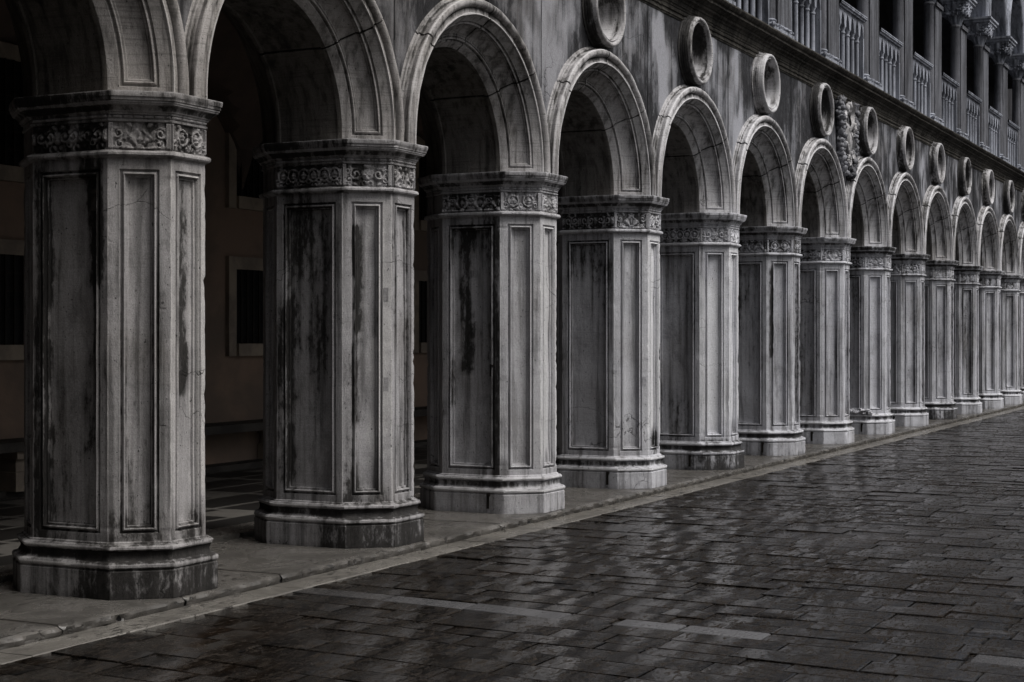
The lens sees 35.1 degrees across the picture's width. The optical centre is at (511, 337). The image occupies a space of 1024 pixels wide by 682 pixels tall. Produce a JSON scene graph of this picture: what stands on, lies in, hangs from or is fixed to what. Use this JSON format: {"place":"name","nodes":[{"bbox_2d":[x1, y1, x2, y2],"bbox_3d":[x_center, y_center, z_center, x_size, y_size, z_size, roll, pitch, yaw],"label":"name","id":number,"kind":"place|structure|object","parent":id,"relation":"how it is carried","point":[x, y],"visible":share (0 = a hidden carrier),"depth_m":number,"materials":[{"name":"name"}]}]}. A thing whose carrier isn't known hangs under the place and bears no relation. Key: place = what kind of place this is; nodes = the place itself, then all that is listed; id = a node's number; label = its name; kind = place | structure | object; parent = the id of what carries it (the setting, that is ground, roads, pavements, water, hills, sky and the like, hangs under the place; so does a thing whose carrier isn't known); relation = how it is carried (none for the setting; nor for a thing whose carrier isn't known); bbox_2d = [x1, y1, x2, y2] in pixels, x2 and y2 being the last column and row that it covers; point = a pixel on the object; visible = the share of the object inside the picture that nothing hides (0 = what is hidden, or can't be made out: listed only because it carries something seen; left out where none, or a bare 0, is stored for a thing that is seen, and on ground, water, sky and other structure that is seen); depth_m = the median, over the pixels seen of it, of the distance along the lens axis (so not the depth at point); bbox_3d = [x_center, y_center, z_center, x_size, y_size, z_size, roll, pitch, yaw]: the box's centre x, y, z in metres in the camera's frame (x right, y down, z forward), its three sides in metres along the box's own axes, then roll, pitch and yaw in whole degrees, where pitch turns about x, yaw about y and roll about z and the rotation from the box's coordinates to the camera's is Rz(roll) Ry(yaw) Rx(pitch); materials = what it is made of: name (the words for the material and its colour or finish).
{"place":"outdoors","nodes":[
{"label":"outdoors","id":0,"kind":"place"},
{"bbox_2d":[0,0,424,188],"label":"vaulted ceiling","id":1,"kind":"structure","parent":0,"point":[232,87],"depth_m":20.08,"materials":[{"name":"paint"}]},
{"bbox_2d":[0,409,1023,681],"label":"paving","id":2,"kind":"structure","parent":0,"point":[778,575],"depth_m":10.81,"materials":[{"name":"grey stone"}]},
{"bbox_2d":[0,427,1023,681],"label":"ground","id":3,"kind":"structure","parent":0,"point":[970,657],"depth_m":10.12,"materials":[{"name":"grey stone"}]},
{"bbox_2d":[0,493,419,581],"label":"arcade step","id":4,"kind":"object","parent":3,"relation":"on","point":[216,535],"depth_m":13.80,"materials":[{"name":"stone"}]},
{"bbox_2d":[0,446,426,565],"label":"arcade floor","id":5,"kind":"structure","parent":3,"relation":"on","point":[231,496],"depth_m":16.38,"materials":[{"name":"grey stone"}]},
{"bbox_2d":[0,406,426,498],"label":"stone bench","id":6,"kind":"object","parent":5,"relation":"on","point":[11,467],"visible":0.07,"depth_m":19.61,"materials":[{"name":"grey stone"}]},
{"bbox_2d":[0,40,427,464],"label":"wall","id":7,"kind":"structure","parent":3,"relation":"on","point":[233,292],"depth_m":20.69,"materials":[{"name":"brown paint"}]},
{"bbox_2d":[0,239,23,359],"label":"window","id":8,"kind":"structure","parent":7,"relation":"in","point":[11,251],"depth_m":17.28,"materials":[{"name":"glass"}]},
{"bbox_2d":[0,41,24,183],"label":"window","id":9,"kind":"structure","parent":7,"relation":"in","point":[11,78],"depth_m":17.26,"materials":[{"name":"stone"}]},
{"bbox_2d":[225,256,262,355],"bbox_3d":[-3.317,-0.400,21.315,0.099,1.280,1.370,0,0,26],"label":"window","id":10,"kind":"structure","parent":7,"relation":"in","point":[243,275],"depth_m":21.03,"materials":[{"name":"glass"}]},
{"bbox_2d":[225,133,263,211],"bbox_3d":[-3.317,-2.390,21.315,0.099,1.460,1.370,0,0,26],"label":"window","id":11,"kind":"structure","parent":7,"relation":"in","point":[247,198],"depth_m":20.94,"materials":[{"name":"stone"}]},
{"bbox_2d":[413,135,426,231],"bbox_3d":[-1.217,-2.390,25.575,0.099,1.460,1.370,0,0,26],"label":"window","id":12,"kind":"structure","parent":7,"relation":"in","point":[420,201],"depth_m":25.20,"materials":[{"name":"stone"}]},
{"bbox_2d":[413,270,427,352],"bbox_3d":[-1.217,-0.400,25.575,0.099,1.280,1.370,0,0,26],"label":"window","id":13,"kind":"structure","parent":7,"relation":"in","point":[420,277],"depth_m":25.21,"materials":[{"name":"glass"}]},
{"bbox_2d":[0,400,1023,649],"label":"platform","id":14,"kind":"structure","parent":3,"relation":"on","point":[248,558],"depth_m":12.63,"materials":[{"name":"stone"}]},
{"bbox_2d":[9,89,222,599],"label":"stone pier","id":15,"kind":"structure","parent":14,"relation":"on","point":[114,352],"depth_m":10.67,"materials":[{"name":"stone"}]},
{"bbox_2d":[92,0,404,143],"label":"stone arch","id":16,"kind":"structure","parent":15,"relation":"on","point":[316,56],"depth_m":13.08,"materials":[{"name":"grey stone"}]},
{"bbox_2d":[252,138,427,548],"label":"stone pier","id":17,"kind":"structure","parent":14,"relation":"on","point":[338,344],"depth_m":13.24,"materials":[{"name":"grey stone"}]},
{"bbox_2d":[338,0,549,175],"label":"stone arch","id":18,"kind":"structure","parent":17,"relation":"on","point":[469,76],"depth_m":15.52,"materials":[{"name":"grey stone"}]},
{"bbox_2d":[417,171,567,513],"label":"stone pier","id":19,"kind":"structure","parent":14,"relation":"on","point":[491,351],"depth_m":15.80,"materials":[{"name":"stone"}]},
{"bbox_2d":[441,47,655,196],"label":"stone arch","id":20,"kind":"structure","parent":19,"relation":"on","point":[591,154],"depth_m":18.08,"materials":[{"name":"grey stone"}]},
{"bbox_2d":[177,0,1022,233],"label":"arcade wall","id":21,"kind":"structure","parent":14,"relation":"on","point":[552,34],"depth_m":18.93,"materials":[{"name":"stone"}]},
{"bbox_2d":[581,0,625,49],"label":"roundel","id":22,"kind":"object","parent":21,"relation":"attached to","point":[604,22],"visible":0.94,"depth_m":17.36,"materials":[{"name":"stone"}]},
{"bbox_2d":[677,15,712,86],"bbox_3d":[2.115,-3.490,19.826,0.461,0.898,0.895,0,0,26],"label":"roundel","id":23,"kind":"object","parent":21,"relation":"attached to","point":[695,50],"visible":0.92,"depth_m":19.71,"materials":[{"name":"stone"}]},
{"bbox_2d":[751,52,780,115],"bbox_3d":[3.375,-3.490,22.382,0.461,0.897,0.899,0,0,26],"label":"roundel","id":24,"kind":"object","parent":21,"relation":"attached to","point":[765,83],"visible":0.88,"depth_m":22.20,"materials":[{"name":"stone"}]},
{"bbox_2d":[809,81,833,138],"bbox_3d":[4.636,-3.489,24.939,0.461,0.898,0.898,0,0,26],"label":"roundel","id":25,"kind":"object","parent":21,"relation":"attached to","point":[821,106],"visible":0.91,"depth_m":24.72,"materials":[{"name":"stone"}]},
{"bbox_2d":[639,0,1023,191],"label":"cornice","id":26,"kind":"structure","parent":21,"relation":"attached to","point":[735,27],"depth_m":24.64,"materials":[{"name":"grey stone"}]},
{"bbox_2d":[727,0,735,5],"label":"gallery column","id":27,"kind":"structure","parent":26,"relation":"on","point":[733,2],"depth_m":20.62,"materials":[{"name":"grey stone"}]},
{"bbox_2d":[736,0,768,24],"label":"balustrade","id":28,"kind":"object","parent":26,"relation":"on","point":[763,10],"visible":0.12,"depth_m":21.98,"materials":[{"name":"grey stone"}]},
{"bbox_2d":[769,0,794,39],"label":"gallery column","id":29,"kind":"structure","parent":26,"relation":"on","point":[779,15],"depth_m":22.62,"materials":[{"name":"grey stone"}]},
{"bbox_2d":[791,0,820,54],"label":"balustrade","id":30,"kind":"object","parent":26,"relation":"on","point":[813,7],"visible":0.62,"depth_m":24.08,"materials":[{"name":"grey stone"}]},
{"bbox_2d":[821,0,841,66],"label":"gallery column","id":31,"kind":"structure","parent":26,"relation":"on","point":[829,29],"depth_m":24.98,"materials":[{"name":"grey stone"}]},
{"bbox_2d":[839,0,867,78],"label":"balustrade","id":32,"kind":"object","parent":26,"relation":"on","point":[852,20],"visible":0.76,"depth_m":26.39,"materials":[{"name":"grey stone"}]},
{"bbox_2d":[856,0,881,89],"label":"gallery column","id":33,"kind":"structure","parent":26,"relation":"on","point":[869,9],"depth_m":27.31,"materials":[{"name":"grey stone"}]},
{"bbox_2d":[879,27,902,99],"bbox_3d":[6.605,-4.777,28.561,0.213,1.095,1.665,0,0,26],"label":"balustrade","id":34,"kind":"object","parent":26,"relation":"on","point":[890,45],"visible":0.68,"depth_m":28.74,"materials":[{"name":"grey stone"}]},
{"bbox_2d":[892,0,914,108],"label":"gallery column","id":35,"kind":"structure","parent":26,"relation":"on","point":[902,32],"depth_m":29.59,"materials":[{"name":"grey stone"}]},
{"bbox_2d":[913,51,933,116],"bbox_3d":[7.766,-4.777,30.916,0.213,1.095,1.665,0,0,26],"label":"balustrade","id":36,"kind":"object","parent":26,"relation":"on","point":[922,67],"visible":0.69,"depth_m":31.12,"materials":[{"name":"grey stone"}]},
{"bbox_2d":[923,0,943,125],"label":"gallery column","id":37,"kind":"structure","parent":26,"relation":"on","point":[932,52],"depth_m":31.93,"materials":[{"name":"grey stone"}]},
{"bbox_2d":[942,72,959,132],"bbox_3d":[8.927,-4.777,33.270,0.213,1.095,1.665,0,0,26],"label":"balustrade","id":38,"kind":"object","parent":26,"relation":"on","point":[950,85],"visible":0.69,"depth_m":33.48,"materials":[{"name":"grey stone"}]},
{"bbox_2d":[940,0,976,139],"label":"gallery column","id":39,"kind":"structure","parent":26,"relation":"on","point":[955,13],"depth_m":34.11,"materials":[{"name":"grey stone"}]},
{"bbox_2d":[967,90,981,145],"bbox_3d":[10.088,-4.777,35.624,0.213,1.095,1.665,0,0,26],"label":"balustrade","id":40,"kind":"object","parent":26,"relation":"on","point":[973,119],"visible":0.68,"depth_m":35.84,"materials":[{"name":"grey stone"}]},
{"bbox_2d":[963,16,998,152],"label":"gallery column","id":41,"kind":"structure","parent":26,"relation":"on","point":[981,30],"depth_m":36.43,"materials":[{"name":"grey stone"}]},
{"bbox_2d":[970,0,987,17],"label":"gallery arch","id":42,"kind":"structure","parent":41,"relation":"on","point":[980,9],"depth_m":36.45,"materials":[{"name":"grey stone"}]},
{"bbox_2d":[987,0,1006,36],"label":"gallery arch","id":43,"kind":"structure","parent":41,"relation":"on","point":[996,10],"depth_m":38.74,"materials":[{"name":"grey stone"}]},
{"bbox_2d":[988,105,1002,157],"bbox_3d":[11.249,-4.777,37.979,0.213,1.095,1.665,0,0,26],"label":"balustrade","id":44,"kind":"object","parent":26,"relation":"on","point":[994,116],"visible":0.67,"depth_m":38.18,"materials":[{"name":"grey stone"}]},
{"bbox_2d":[985,35,1016,163],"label":"gallery column","id":45,"kind":"structure","parent":26,"relation":"on","point":[1001,48],"depth_m":38.79,"materials":[{"name":"grey stone"}]},
{"bbox_2d":[1006,0,1023,53],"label":"gallery arch","id":46,"kind":"structure","parent":45,"relation":"on","point":[1015,23],"depth_m":40.99,"materials":[{"name":"grey stone"}]},
{"bbox_2d":[1008,119,1019,167],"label":"balustrade","id":47,"kind":"object","parent":26,"relation":"on","point":[1013,128],"visible":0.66,"depth_m":40.55,"materials":[{"name":"grey stone"}]},
{"bbox_2d":[1005,53,1023,171],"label":"gallery column","id":48,"kind":"structure","parent":26,"relation":"on","point":[1014,63],"depth_m":41.13,"materials":[{"name":"grey stone"}]},
{"bbox_2d":[834,94,860,178],"bbox_3d":[5.434,-3.226,26.245,0.233,1.291,1.183,0,0,26],"label":"carved coat of arms","id":49,"kind":"object","parent":21,"relation":"attached to","point":[847,140],"visible":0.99,"depth_m":26.07},
{"bbox_2d":[858,105,877,156],"bbox_3d":[5.896,-3.490,27.495,0.461,0.897,0.898,0,0,26],"label":"roundel","id":50,"kind":"object","parent":21,"relation":"attached to","point":[868,136],"visible":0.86,"depth_m":27.30,"materials":[{"name":"stone"}]},
{"bbox_2d":[896,125,914,171],"bbox_3d":[7.156,-3.489,30.051,0.461,0.897,0.896,0,0,26],"label":"roundel","id":51,"kind":"object","parent":21,"relation":"attached to","point":[905,148],"visible":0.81,"depth_m":29.78,"materials":[{"name":"stone"}]},
{"bbox_2d":[929,142,945,184],"bbox_3d":[8.417,-3.490,32.607,0.462,0.896,0.897,0,0,26],"label":"roundel","id":52,"kind":"object","parent":21,"relation":"attached to","point":[937,164],"visible":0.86,"depth_m":32.32,"materials":[{"name":"stone"}]},
{"bbox_2d":[957,156,971,195],"bbox_3d":[9.677,-3.491,35.163,0.461,0.897,0.897,0,0,26],"label":"roundel","id":53,"kind":"object","parent":21,"relation":"attached to","point":[964,175],"visible":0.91,"depth_m":34.86,"materials":[{"name":"stone"}]},
{"bbox_2d":[981,168,994,205],"bbox_3d":[10.937,-3.490,37.719,0.461,0.897,0.896,0,0,26],"label":"roundel","id":54,"kind":"object","parent":21,"relation":"attached to","point":[988,186],"visible":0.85,"depth_m":37.42,"materials":[{"name":"stone"}]},
{"bbox_2d":[1003,179,1014,213],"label":"roundel","id":55,"kind":"object","parent":21,"relation":"attached to","point":[1008,197],"visible":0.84,"depth_m":39.97,"materials":[{"name":"stone"}]},
{"bbox_2d":[1021,190,1023,221],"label":"roundel","id":56,"kind":"object","parent":21,"relation":"attached to","point":[1022,204],"visible":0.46,"depth_m":42.43,"materials":[{"name":"stone"}]},
{"bbox_2d":[555,194,668,488],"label":"stone pier","id":57,"kind":"structure","parent":14,"relation":"on","point":[608,338],"depth_m":18.34,"materials":[{"name":"stone"}]},
{"bbox_2d":[560,85,735,213],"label":"stone arch","id":58,"kind":"structure","parent":57,"relation":"on","point":[703,182],"depth_m":20.63,"materials":[{"name":"grey stone"}]},
{"bbox_2d":[659,212,746,469],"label":"stone pier","id":59,"kind":"structure","parent":14,"relation":"on","point":[699,324],"depth_m":20.88,"materials":[{"name":"stone"}]},
{"bbox_2d":[738,226,807,455],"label":"stone pier","id":60,"kind":"structure","parent":14,"relation":"on","point":[768,342],"depth_m":23.43,"materials":[{"name":"stone"}]},
{"bbox_2d":[680,114,798,226],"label":"stone arch","id":61,"kind":"structure","parent":60,"relation":"on","point":[765,183],"depth_m":23.18,"materials":[{"name":"grey stone"}]},
{"bbox_2d":[795,137,848,237],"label":"stone arch","id":62,"kind":"structure","parent":60,"relation":"on","point":[822,200],"depth_m":25.74,"materials":[{"name":"grey stone"}]},
{"bbox_2d":[799,237,855,443],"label":"stone pier","id":63,"kind":"structure","parent":14,"relation":"on","point":[824,334],"depth_m":25.98,"materials":[{"name":"stone"}]},
{"bbox_2d":[849,246,896,434],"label":"stone pier","id":64,"kind":"structure","parent":14,"relation":"on","point":[870,269],"depth_m":28.53,"materials":[{"name":"stone"}]},
{"bbox_2d":[846,156,889,245],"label":"stone arch","id":65,"kind":"structure","parent":64,"relation":"on","point":[868,215],"depth_m":28.31,"materials":[{"name":"grey stone"}]},
{"bbox_2d":[887,171,924,253],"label":"stone arch","id":66,"kind":"structure","parent":64,"relation":"on","point":[906,225],"depth_m":30.85,"materials":[{"name":"grey stone"}]},
{"bbox_2d":[890,254,929,425],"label":"stone pier","id":67,"kind":"structure","parent":14,"relation":"on","point":[907,339],"depth_m":31.08,"materials":[{"name":"stone"}]},
{"bbox_2d":[924,260,958,419],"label":"stone pier","id":68,"kind":"structure","parent":14,"relation":"on","point":[940,402],"depth_m":33.63,"materials":[{"name":"grey stone"}]},
{"bbox_2d":[922,184,953,259],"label":"stone arch","id":69,"kind":"structure","parent":68,"relation":"on","point":[938,232],"depth_m":33.41,"materials":[{"name":"grey stone"}]},
{"bbox_2d":[951,196,978,265],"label":"stone arch","id":70,"kind":"structure","parent":68,"relation":"on","point":[964,228],"depth_m":35.97,"materials":[{"name":"grey stone"}]},
{"bbox_2d":[953,266,982,413],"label":"stone pier","id":71,"kind":"structure","parent":14,"relation":"on","point":[967,398],"depth_m":36.18,"materials":[{"name":"grey stone"}]},
{"bbox_2d":[978,270,1004,408],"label":"stone pier","id":72,"kind":"structure","parent":14,"relation":"on","point":[990,394],"depth_m":38.73,"materials":[{"name":"grey stone"}]},
{"bbox_2d":[957,205,1000,269],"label":"stone arch","id":73,"kind":"structure","parent":72,"relation":"on","point":[988,242],"depth_m":38.52,"materials":[{"name":"grey stone"}]},
{"bbox_2d":[998,214,1019,274],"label":"stone arch","id":74,"kind":"structure","parent":72,"relation":"on","point":[1009,249],"depth_m":41.09,"materials":[{"name":"grey stone"}]},
{"bbox_2d":[1000,274,1023,403],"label":"stone pier","id":75,"kind":"structure","parent":14,"relation":"on","point":[1010,390],"depth_m":41.30,"materials":[{"name":"grey stone"}]},
{"bbox_2d":[1018,221,1023,277],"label":"stone arch","id":76,"kind":"structure","parent":75,"relation":"on","point":[1021,239],"depth_m":42.07,"materials":[{"name":"grey stone"}]},
{"bbox_2d":[1019,278,1023,399],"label":"stone pier","id":77,"kind":"structure","parent":14,"relation":"on","point":[1021,349],"depth_m":43.80,"materials":[{"name":"grey stone"}]},
{"bbox_2d":[0,406,1023,664],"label":"gutter strip","id":78,"kind":"object","parent":3,"relation":"on","point":[110,630],"visible":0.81,"depth_m":12.25,"materials":[{"name":"stone"}]},
{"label":"gallery floor","id":79,"kind":"structure","parent":0,"visible":0},
{"bbox_2d":[735,0,1011,120],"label":"gallery rear wall","id":80,"kind":"structure","parent":79,"relation":"on","point":[885,16],"depth_m":50.62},
{"bbox_2d":[883,0,1012,88],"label":"gallery ceiling","id":81,"kind":"structure","parent":80,"relation":"attached to","point":[918,14],"depth_m":52.41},
{"bbox_3d":[-3.979,0.051,8.531,1.432,3.297,1.059,0,0,26],"label":"stone pier","id":82,"kind":"object","parent":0,"visible":0},
{"bbox_2d":[5,0,188,96],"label":"stone arch","id":83,"kind":"structure","parent":82,"relation":"on","point":[61,45],"depth_m":10.63,"materials":[{"name":"grey stone"}]}
]}

